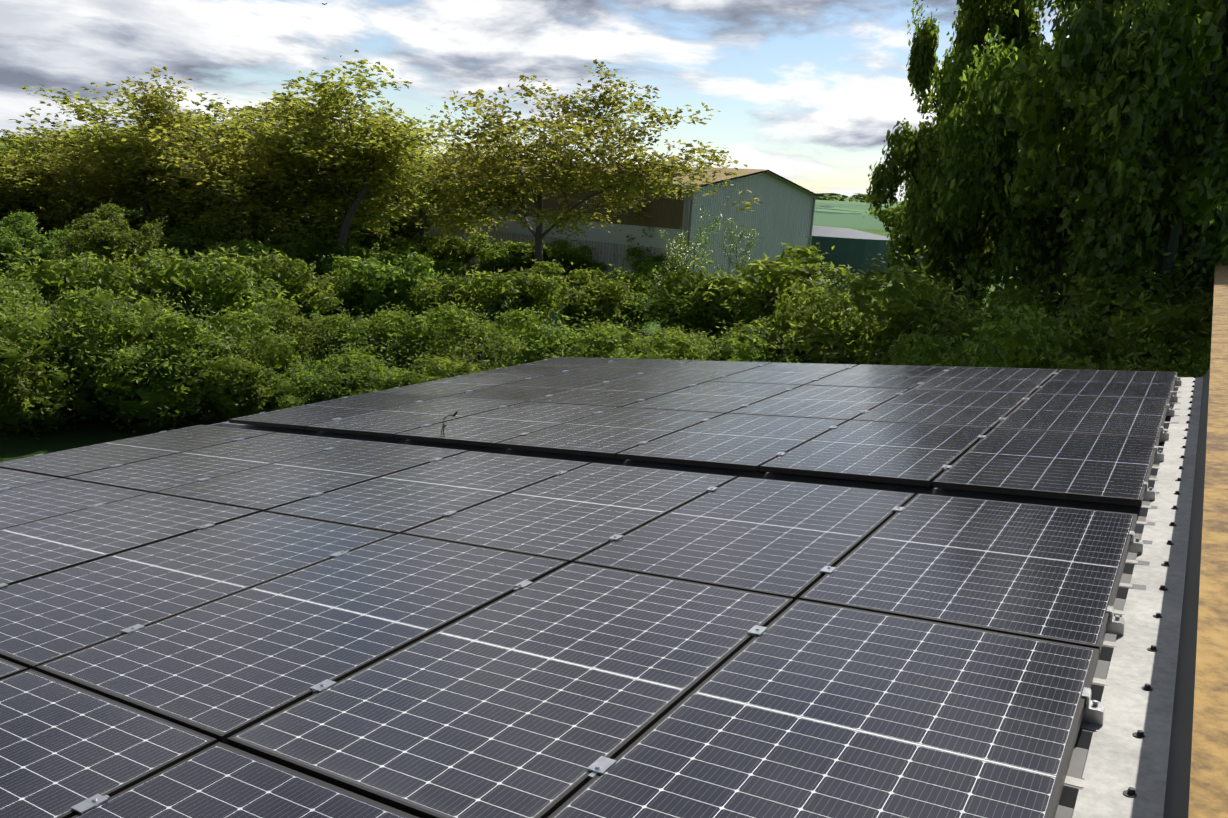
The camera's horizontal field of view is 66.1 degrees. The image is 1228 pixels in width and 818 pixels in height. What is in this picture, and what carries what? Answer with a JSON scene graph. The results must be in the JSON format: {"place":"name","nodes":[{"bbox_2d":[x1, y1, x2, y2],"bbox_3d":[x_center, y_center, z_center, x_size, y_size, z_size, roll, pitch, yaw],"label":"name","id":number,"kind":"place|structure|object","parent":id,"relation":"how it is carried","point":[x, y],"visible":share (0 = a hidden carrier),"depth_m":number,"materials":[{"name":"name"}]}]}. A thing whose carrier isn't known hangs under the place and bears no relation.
{"place":"outdoors","nodes":[
{"label":"outdoors","id":0,"kind":"place"},
{"bbox_2d":[1,144,900,229],"bbox_3d":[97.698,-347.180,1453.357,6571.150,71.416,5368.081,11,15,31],"label":"hills","id":1,"kind":"structure","parent":0,"point":[846,213],"depth_m":1001.96,"materials":[{"name":"green plant"}]},
{"bbox_2d":[0,135,878,202],"bbox_3d":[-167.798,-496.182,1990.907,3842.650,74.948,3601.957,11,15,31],"label":"hill woods","id":2,"kind":"object","parent":1,"relation":"on","point":[860,197],"depth_m":2054.95,"materials":[{"name":"green plant"}]},
{"bbox_2d":[0,0,1130,201],"label":"sky","id":3,"kind":"structure","parent":0,"point":[809,93],"materials":[{"name":"white"}]},
{"bbox_2d":[0,207,1154,461],"bbox_3d":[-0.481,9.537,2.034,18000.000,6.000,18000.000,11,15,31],"label":"ground","id":4,"kind":"structure","parent":0,"point":[24,443],"depth_m":24.26,"materials":[{"name":"green plant"}]},
{"bbox_2d":[0,133,47,165],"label":"tree belt","id":5,"kind":"object","parent":4,"relation":"on","point":[13,146],"visible":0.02,"depth_m":135.08,"materials":[{"name":"green plant"}]},
{"bbox_2d":[0,269,57,322],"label":"willow bush","id":6,"kind":"object","parent":4,"relation":"on","point":[13,287],"visible":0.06,"depth_m":26.23,"materials":[{"name":"green plant"}]},
{"bbox_2d":[0,211,74,282],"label":"bush","id":7,"kind":"object","parent":4,"relation":"on","point":[18,227],"visible":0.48,"depth_m":42.50,"materials":[{"name":"green plant"}]},
{"bbox_2d":[0,203,74,239],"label":"willow bush","id":8,"kind":"object","parent":4,"relation":"on","point":[39,226],"visible":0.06,"depth_m":57.98,"materials":[{"name":"green plant"}]},
{"bbox_2d":[0,276,84,423],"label":"willow bush","id":9,"kind":"object","parent":4,"relation":"on","point":[37,323],"visible":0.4,"depth_m":22.80,"materials":[{"name":"green plant"}]},
{"bbox_2d":[19,280,74,311],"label":"willow bush","id":10,"kind":"object","parent":4,"relation":"on","point":[54,290],"visible":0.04,"depth_m":35.76,"materials":[{"name":"green plant"}]},
{"bbox_2d":[0,147,113,226],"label":"spring tree","id":11,"kind":"object","parent":4,"relation":"on","point":[20,172],"visible":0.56,"depth_m":54.67,"materials":[{"name":"green plant"}]},
{"bbox_2d":[0,280,125,439],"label":"willow bush","id":12,"kind":"object","parent":4,"relation":"on","point":[33,388],"visible":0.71,"depth_m":22.66,"materials":[{"name":"green plant"}]},
{"bbox_2d":[0,248,173,320],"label":"willow bush","id":13,"kind":"object","parent":4,"relation":"on","point":[48,274],"visible":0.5,"depth_m":35.26,"materials":[{"name":"green plant"}]},
{"bbox_2d":[0,278,178,424],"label":"willow bush","id":14,"kind":"object","parent":4,"relation":"on","point":[145,334],"visible":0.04,"depth_m":24.50,"materials":[{"name":"green plant"}]},
{"bbox_2d":[41,195,138,217],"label":"bush","id":15,"kind":"object","parent":4,"relation":"on","point":[93,203],"visible":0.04,"depth_m":74.11,"materials":[{"name":"green plant"}]},
{"bbox_2d":[0,121,186,215],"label":"spring tree","id":16,"kind":"object","parent":4,"relation":"on","point":[81,202],"visible":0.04,"depth_m":72.03,"materials":[{"name":"green plant"}]},
{"bbox_2d":[0,270,190,420],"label":"willow bush","id":17,"kind":"object","parent":4,"relation":"on","point":[144,307],"visible":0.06,"depth_m":25.99,"materials":[{"name":"green plant"}]},
{"bbox_2d":[50,201,167,285],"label":"bush","id":18,"kind":"object","parent":4,"relation":"on","point":[105,225],"visible":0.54,"depth_m":41.97,"materials":[{"name":"green plant"}]},
{"bbox_2d":[0,120,220,227],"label":"spring tree","id":19,"kind":"object","parent":4,"relation":"on","point":[115,191],"visible":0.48,"depth_m":56.49,"materials":[{"name":"green plant"}]},
{"bbox_2d":[7,105,247,212],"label":"spring tree","id":20,"kind":"object","parent":4,"relation":"on","point":[119,201],"depth_m":70.39,"materials":[{"name":"green plant"}]},
{"bbox_2d":[66,244,213,321],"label":"willow bush","id":21,"kind":"object","parent":4,"relation":"on","point":[141,263],"visible":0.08,"depth_m":37.96,"materials":[{"name":"green plant"}]},
{"bbox_2d":[96,301,202,422],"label":"willow bush","id":22,"kind":"object","parent":4,"relation":"on","point":[170,351],"visible":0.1,"depth_m":23.91,"materials":[{"name":"green plant"}]},
{"bbox_2d":[35,284,276,432],"bbox_3d":[-11.684,-1.283,25.218,5.028,4.000,6.279,10,14,24],"label":"willow bush","id":23,"kind":"object","parent":4,"relation":"on","point":[122,394],"visible":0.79,"depth_m":23.71,"materials":[{"name":"green plant"}]},
{"bbox_2d":[5,80,317,234],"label":"spring tree","id":24,"kind":"object","parent":4,"relation":"on","point":[109,141],"visible":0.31,"depth_m":56.68,"materials":[{"name":"green plant"}]},
{"bbox_2d":[123,224,213,261],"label":"willow bush","id":25,"kind":"object","parent":4,"relation":"on","point":[183,241],"visible":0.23,"depth_m":53.08,"materials":[{"name":"green plant"}]},
{"bbox_2d":[120,207,221,243],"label":"willow bush","id":26,"kind":"object","parent":4,"relation":"on","point":[165,230],"visible":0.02,"depth_m":59.22,"materials":[{"name":"green plant"}]},
{"bbox_2d":[143,204,208,255],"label":"willow bush","id":27,"kind":"object","parent":4,"relation":"on","point":[181,220],"visible":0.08,"depth_m":70.16,"materials":[{"name":"green plant"}]},
{"bbox_2d":[134,245,298,336],"bbox_3d":[-15.236,-4.283,37.438,6.949,4.135,5.866,15,17,42],"label":"willow bush","id":28,"kind":"object","parent":4,"relation":"on","point":[220,281],"visible":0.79,"depth_m":36.43,"materials":[{"name":"green plant"}]},
{"bbox_2d":[166,236,269,263],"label":"willow bush","id":29,"kind":"object","parent":4,"relation":"on","point":[254,250],"visible":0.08,"depth_m":49.53,"materials":[{"name":"green plant"}]},
{"bbox_2d":[86,66,392,238],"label":"spring tree","id":30,"kind":"object","parent":4,"relation":"on","point":[220,178],"visible":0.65,"depth_m":53.49,"materials":[{"name":"green plant"}]},
{"bbox_2d":[181,312,312,422],"bbox_3d":[-10.311,-1.153,26.145,3.741,3.293,3.648,6,13,9],"label":"willow bush","id":31,"kind":"object","parent":4,"relation":"on","point":[284,355],"visible":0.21,"depth_m":25.56,"materials":[{"name":"green plant"}]},
{"bbox_2d":[186,318,312,421],"bbox_3d":[-10.425,-0.888,25.483,3.822,3.026,3.919,6,13,8],"label":"willow bush","id":32,"kind":"object","parent":4,"relation":"on","point":[233,395],"visible":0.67,"depth_m":24.16,"materials":[{"name":"green plant"}]},
{"bbox_2d":[189,215,327,270],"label":"willow bush","id":33,"kind":"object","parent":4,"relation":"on","point":[289,247],"visible":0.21,"depth_m":54.20,"materials":[{"name":"green plant"}]},
{"bbox_2d":[205,244,344,329],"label":"willow bush","id":34,"kind":"object","parent":4,"relation":"on","point":[314,297],"visible":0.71,"depth_m":40.34,"materials":[{"name":"green plant"}]},
{"bbox_2d":[161,86,402,223],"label":"spring tree","id":35,"kind":"object","parent":4,"relation":"on","point":[313,189],"visible":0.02,"depth_m":72.84,"materials":[{"name":"green plant"}]},
{"bbox_2d":[117,50,473,253],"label":"spring tree","id":36,"kind":"object","parent":4,"relation":"on","point":[375,144],"visible":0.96,"depth_m":55.22,"materials":[{"name":"green plant"}]},
{"bbox_2d":[247,355,346,410],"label":"willow bush","id":37,"kind":"object","parent":4,"relation":"on","point":[285,396],"visible":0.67,"depth_m":25.13,"materials":[{"name":"green plant"}]},
{"bbox_2d":[286,208,343,232],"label":"willow bush","id":38,"kind":"object","parent":4,"relation":"on","point":[327,221],"visible":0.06,"depth_m":73.80,"materials":[{"name":"green plant"}]},
{"bbox_2d":[251,296,381,370],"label":"willow bush","id":39,"kind":"object","parent":4,"relation":"on","point":[313,344],"visible":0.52,"depth_m":30.31,"materials":[{"name":"green plant"}]},
{"bbox_2d":[282,225,362,282],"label":"willow bush","id":40,"kind":"object","parent":4,"relation":"on","point":[322,239],"visible":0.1,"depth_m":57.26,"materials":[{"name":"green plant"}]},
{"bbox_2d":[310,268,364,318],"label":"willow bush","id":41,"kind":"object","parent":4,"relation":"on","point":[350,307],"visible":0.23,"depth_m":45.31,"materials":[{"name":"green plant"}]},
{"bbox_2d":[308,240,395,281],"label":"willow bush","id":42,"kind":"object","parent":4,"relation":"on","point":[362,253],"visible":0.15,"depth_m":55.78,"materials":[{"name":"green plant"}]},
{"bbox_2d":[314,313,401,373],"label":"willow bush","id":43,"kind":"object","parent":4,"relation":"on","point":[336,321],"visible":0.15,"depth_m":30.13,"materials":[{"name":"green plant"}]},
{"bbox_2d":[280,332,442,403],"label":"willow bush","id":44,"kind":"object","parent":4,"relation":"on","point":[371,376],"visible":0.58,"depth_m":25.31,"materials":[{"name":"green plant"}]},
{"bbox_2d":[312,206,434,253],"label":"willow bush","id":45,"kind":"object","parent":4,"relation":"on","point":[410,230],"visible":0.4,"depth_m":71.85,"materials":[{"name":"green plant"}]},
{"bbox_2d":[314,247,453,321],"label":"willow bush","id":46,"kind":"object","parent":4,"relation":"on","point":[373,284],"visible":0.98,"depth_m":43.24,"materials":[{"name":"green plant"}]},
{"bbox_2d":[341,243,433,268],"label":"willow bush","id":47,"kind":"object","parent":4,"relation":"on","point":[392,255],"visible":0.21,"depth_m":55.82,"materials":[{"name":"green plant"}]},
{"bbox_2d":[321,110,477,225],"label":"spring tree","id":48,"kind":"object","parent":4,"relation":"on","point":[395,197],"visible":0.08,"depth_m":77.08,"materials":[{"name":"green plant"}]},
{"bbox_2d":[365,231,450,259],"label":"willow bush","id":49,"kind":"object","parent":4,"relation":"on","point":[399,240],"visible":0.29,"depth_m":70.02,"materials":[{"name":"green plant"}]},
{"bbox_2d":[338,100,498,246],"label":"spring tree","id":50,"kind":"object","parent":4,"relation":"on","point":[421,211],"visible":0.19,"depth_m":68.78,"materials":[{"name":"green plant"}]},
{"bbox_2d":[345,301,498,371],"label":"willow bush","id":51,"kind":"object","parent":4,"relation":"on","point":[423,328],"visible":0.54,"depth_m":29.70,"materials":[{"name":"green plant"}]},
{"bbox_2d":[397,250,472,287],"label":"willow bush","id":52,"kind":"object","parent":4,"relation":"on","point":[439,265],"visible":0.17,"depth_m":55.11,"materials":[{"name":"green plant"}]},
{"bbox_2d":[402,272,497,323],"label":"willow bush","id":53,"kind":"object","parent":4,"relation":"on","point":[421,298],"visible":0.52,"depth_m":41.84,"materials":[{"name":"green plant"}]},
{"bbox_2d":[399,338,515,382],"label":"willow bush","id":54,"kind":"object","parent":4,"relation":"on","point":[447,369],"visible":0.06,"depth_m":25.40,"materials":[{"name":"green plant"}]},
{"bbox_2d":[425,232,491,269],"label":"willow bush","id":55,"kind":"object","parent":4,"relation":"on","point":[455,250],"visible":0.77,"depth_m":74.11,"materials":[{"name":"green plant"}]},
{"bbox_2d":[420,301,565,370],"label":"willow bush","id":56,"kind":"object","parent":4,"relation":"on","point":[489,341],"visible":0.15,"depth_m":28.49,"materials":[{"name":"green plant"}]},
{"bbox_2d":[461,231,534,276],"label":"willow bush","id":57,"kind":"object","parent":4,"relation":"on","point":[497,255],"visible":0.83,"depth_m":72.02,"materials":[{"name":"green plant"}]},
{"bbox_2d":[436,254,579,342],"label":"willow bush","id":58,"kind":"object","parent":4,"relation":"on","point":[530,290],"visible":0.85,"depth_m":40.10,"materials":[{"name":"green plant"}]},
{"bbox_2d":[502,236,571,274],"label":"willow bush","id":59,"kind":"object","parent":4,"relation":"on","point":[527,254],"visible":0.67,"depth_m":71.92,"materials":[{"name":"green plant"}]},
{"bbox_2d":[488,305,640,366],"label":"willow bush","id":60,"kind":"object","parent":4,"relation":"on","point":[535,333],"visible":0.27,"depth_m":26.80,"materials":[{"name":"green plant"}]},
{"bbox_2d":[525,239,609,280],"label":"willow bush","id":61,"kind":"object","parent":4,"relation":"on","point":[576,256],"visible":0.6,"depth_m":72.09,"materials":[{"name":"green plant"}]},
{"bbox_2d":[403,59,762,273],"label":"spring tree","id":62,"kind":"object","parent":4,"relation":"on","point":[512,175],"visible":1,"depth_m":52.68,"materials":[{"name":"green plant"}]},
{"bbox_2d":[497,311,673,365],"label":"willow bush","id":63,"kind":"object","parent":4,"relation":"on","point":[577,350],"visible":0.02,"depth_m":26.81,"materials":[{"name":"green plant"}]},
{"bbox_2d":[547,264,635,335],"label":"willow bush","id":64,"kind":"object","parent":4,"relation":"on","point":[604,296],"visible":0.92,"depth_m":44.33,"materials":[{"name":"green plant"}]},
{"bbox_2d":[393,163,821,287],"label":"barn","id":65,"kind":"structure","parent":4,"relation":"on","point":[784,213],"depth_m":73.83,"materials":[{"name":"grey metal"}]},
{"bbox_2d":[571,264,673,332],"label":"willow bush","id":66,"kind":"object","parent":4,"relation":"on","point":[638,281],"visible":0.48,"depth_m":47.06,"materials":[{"name":"green plant"}]},
{"bbox_2d":[578,303,709,358],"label":"willow bush","id":67,"kind":"object","parent":4,"relation":"on","point":[637,348],"visible":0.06,"depth_m":30.87,"materials":[{"name":"green plant"}]},
{"bbox_2d":[613,244,698,284],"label":"willow bush","id":68,"kind":"object","parent":4,"relation":"on","point":[646,266],"visible":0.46,"depth_m":69.88,"materials":[{"name":"green plant"}]},
{"bbox_2d":[609,154,732,259],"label":"spring tree","id":69,"kind":"object","parent":4,"relation":"on","point":[641,247],"visible":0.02,"depth_m":70.75,"materials":[{"name":"green plant"}]},
{"bbox_2d":[643,229,699,311],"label":"young tree","id":70,"kind":"object","parent":4,"relation":"on","point":[670,259],"visible":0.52,"depth_m":43.67,"materials":[{"name":"green plant"}]},
{"bbox_2d":[638,325,721,356],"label":"willow bush","id":71,"kind":"object","parent":4,"relation":"on","point":[663,330],"visible":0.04,"depth_m":29.68,"materials":[{"name":"green plant"}]},
{"bbox_2d":[623,274,742,341],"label":"willow bush","id":72,"kind":"object","parent":4,"relation":"on","point":[681,312],"visible":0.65,"depth_m":41.53,"materials":[{"name":"green plant"}]},
{"bbox_2d":[629,328,743,360],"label":"willow bush","id":73,"kind":"object","parent":4,"relation":"on","point":[666,346],"visible":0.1,"depth_m":27.28,"materials":[{"name":"green plant"}]},
{"bbox_2d":[671,206,726,299],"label":"young tree","id":74,"kind":"object","parent":4,"relation":"on","point":[701,245],"visible":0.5,"depth_m":45.12,"materials":[{"name":"green plant"}]},
{"bbox_2d":[707,213,761,287],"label":"young tree","id":75,"kind":"object","parent":4,"relation":"on","point":[736,254],"visible":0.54,"depth_m":49.05,"materials":[{"name":"green plant"}]},
{"bbox_2d":[690,315,805,362],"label":"willow bush","id":76,"kind":"object","parent":4,"relation":"on","point":[747,354],"visible":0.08,"depth_m":27.62,"materials":[{"name":"green plant"}]},
{"bbox_2d":[657,236,860,342],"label":"willow bush","id":77,"kind":"object","parent":4,"relation":"on","point":[783,270],"visible":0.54,"depth_m":40.30,"materials":[{"name":"green plant"}]},
{"bbox_2d":[748,316,846,362],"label":"willow bush","id":78,"kind":"object","parent":4,"relation":"on","point":[776,325],"depth_m":29.58,"materials":[{"name":"green plant"}]},
{"bbox_2d":[710,263,972,364],"bbox_3d":[7.429,-1.465,27.640,7.483,5.954,9.345,-5,15,-33],"label":"willow bush","id":79,"kind":"object","parent":4,"relation":"on","point":[903,304],"visible":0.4,"depth_m":26.38,"materials":[{"name":"green plant"}]},
{"bbox_2d":[809,226,895,274],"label":"shed","id":80,"kind":"structure","parent":4,"relation":"on","point":[853,249],"depth_m":105.50,"materials":[{"name":"teal metal"}]},
{"bbox_2d":[791,247,924,304],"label":"bush","id":81,"kind":"object","parent":4,"relation":"on","point":[844,276],"visible":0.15,"depth_m":31.46,"materials":[{"name":"green plant"}]},
{"bbox_2d":[862,201,904,234],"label":"tree belt","id":82,"kind":"object","parent":4,"relation":"on","point":[886,219],"visible":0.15,"depth_m":307.14,"materials":[{"name":"green plant"}]},
{"bbox_2d":[812,234,1031,366],"bbox_3d":[8.357,-1.294,25.471,6.022,6.558,6.176,5,13,8],"label":"willow bush","id":83,"kind":"object","parent":4,"relation":"on","point":[966,326],"visible":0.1,"depth_m":25.45,"materials":[{"name":"green plant"}]},
{"bbox_2d":[894,174,1017,317],"bbox_3d":[14.145,-7.173,39.059,7.213,11.975,6.218,-2,14,-25],"label":"tall tree","id":84,"kind":"object","parent":4,"relation":"on","point":[954,286],"depth_m":38.37,"materials":[{"name":"green plant"}]},
{"bbox_2d":[866,0,1051,316],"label":"tall tree","id":85,"kind":"object","parent":4,"relation":"on","point":[917,159],"visible":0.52,"depth_m":33.92,"materials":[{"name":"green plant"}]},
{"bbox_2d":[882,304,1078,368],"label":"willow bush","id":86,"kind":"object","parent":4,"relation":"on","point":[1023,352],"visible":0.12,"depth_m":19.12,"materials":[{"name":"green plant"}]},
{"bbox_2d":[930,0,1184,313],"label":"tall tree","id":87,"kind":"object","parent":4,"relation":"on","point":[1034,236],"visible":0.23,"depth_m":30.14,"materials":[{"name":"green plant"}]},
{"bbox_2d":[964,265,1202,369],"bbox_3d":[11.593,-0.808,25.341,6.476,6.253,8.088,13,16,35],"label":"willow bush","id":88,"kind":"object","parent":4,"relation":"on","point":[1014,296],"visible":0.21,"depth_m":24.61,"materials":[{"name":"green plant"}]},
{"bbox_2d":[974,307,1199,376],"bbox_3d":[9.789,0.835,19.224,5.514,5.412,4.416,7,13,16],"label":"willow bush","id":89,"kind":"object","parent":4,"relation":"on","point":[1056,334],"visible":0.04,"depth_m":19.36,"materials":[{"name":"green plant"}]},
{"bbox_2d":[957,0,1227,331],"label":"tall tree","id":90,"kind":"object","parent":4,"relation":"on","point":[1106,186],"visible":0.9,"depth_m":23.96,"materials":[{"name":"green plant"}]},
{"bbox_2d":[1037,3,1164,276],"bbox_3d":[22.153,-12.644,38.595,11.521,24.151,10.556,2,13,-6],"label":"tall tree","id":91,"kind":"object","parent":4,"relation":"on","point":[1156,259],"depth_m":38.71,"materials":[{"name":"green plant"}]},
{"bbox_2d":[1042,15,1227,301],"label":"tall tree","id":92,"kind":"object","parent":4,"relation":"on","point":[1175,117],"depth_m":25.94,"materials":[{"name":"green plant"}]},
{"bbox_2d":[1048,245,1227,376],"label":"willow bush","id":93,"kind":"object","parent":4,"relation":"on","point":[1179,322],"visible":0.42,"depth_m":22.25,"materials":[{"name":"green plant"}]},
{"bbox_2d":[1092,313,1207,376],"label":"willow bush","id":94,"kind":"object","parent":4,"relation":"on","point":[1149,368],"depth_m":20.01,"materials":[{"name":"green plant"}]},
{"bbox_2d":[1171,316,1211,376],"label":"willow bush","id":95,"kind":"object","parent":4,"relation":"on","point":[1191,372],"depth_m":20.31,"materials":[{"name":"green plant"}]},
{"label":"building walls","id":96,"kind":"object","parent":4,"relation":"on","visible":0},
{"bbox_2d":[208,378,1181,817],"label":"mounting rails","id":97,"kind":"object","parent":96,"relation":"on","point":[1066,804],"visible":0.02,"depth_m":5.52,"materials":[{"name":"silver metal"}]},
{"bbox_2d":[0,357,1176,817],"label":"solar panels","id":98,"kind":"object","parent":97,"relation":"on","point":[928,657],"visible":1,"depth_m":3.74,"materials":[{"name":"black glass"}]},
{"bbox_2d":[0,359,1181,813],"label":"panel clamps","id":99,"kind":"object","parent":97,"relation":"on","point":[1092,715],"visible":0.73,"depth_m":3.60,"materials":[{"name":"metal"}]},
{"bbox_2d":[1064,377,1181,787],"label":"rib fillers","id":100,"kind":"object","parent":97,"relation":"on","point":[1073,781],"visible":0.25,"depth_m":3.04,"materials":[{"name":"metal"}]},
{"bbox_2d":[1188,265,1227,817],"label":"parapet wall","id":101,"kind":"structure","parent":96,"relation":"on","point":[1208,792],"depth_m":2.10,"materials":[{"name":"tan sandstone"}]},
{"bbox_2d":[1072,368,1209,817],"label":"roof","id":102,"kind":"structure","parent":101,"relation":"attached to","point":[1152,767],"depth_m":3.12,"materials":[{"name":"metal"}]},
{"bbox_2d":[1123,376,1195,797],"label":"roof screws","id":103,"kind":"object","parent":102,"relation":"attached to","point":[1130,792],"visible":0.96,"depth_m":3.51,"materials":[{"name":"black"}]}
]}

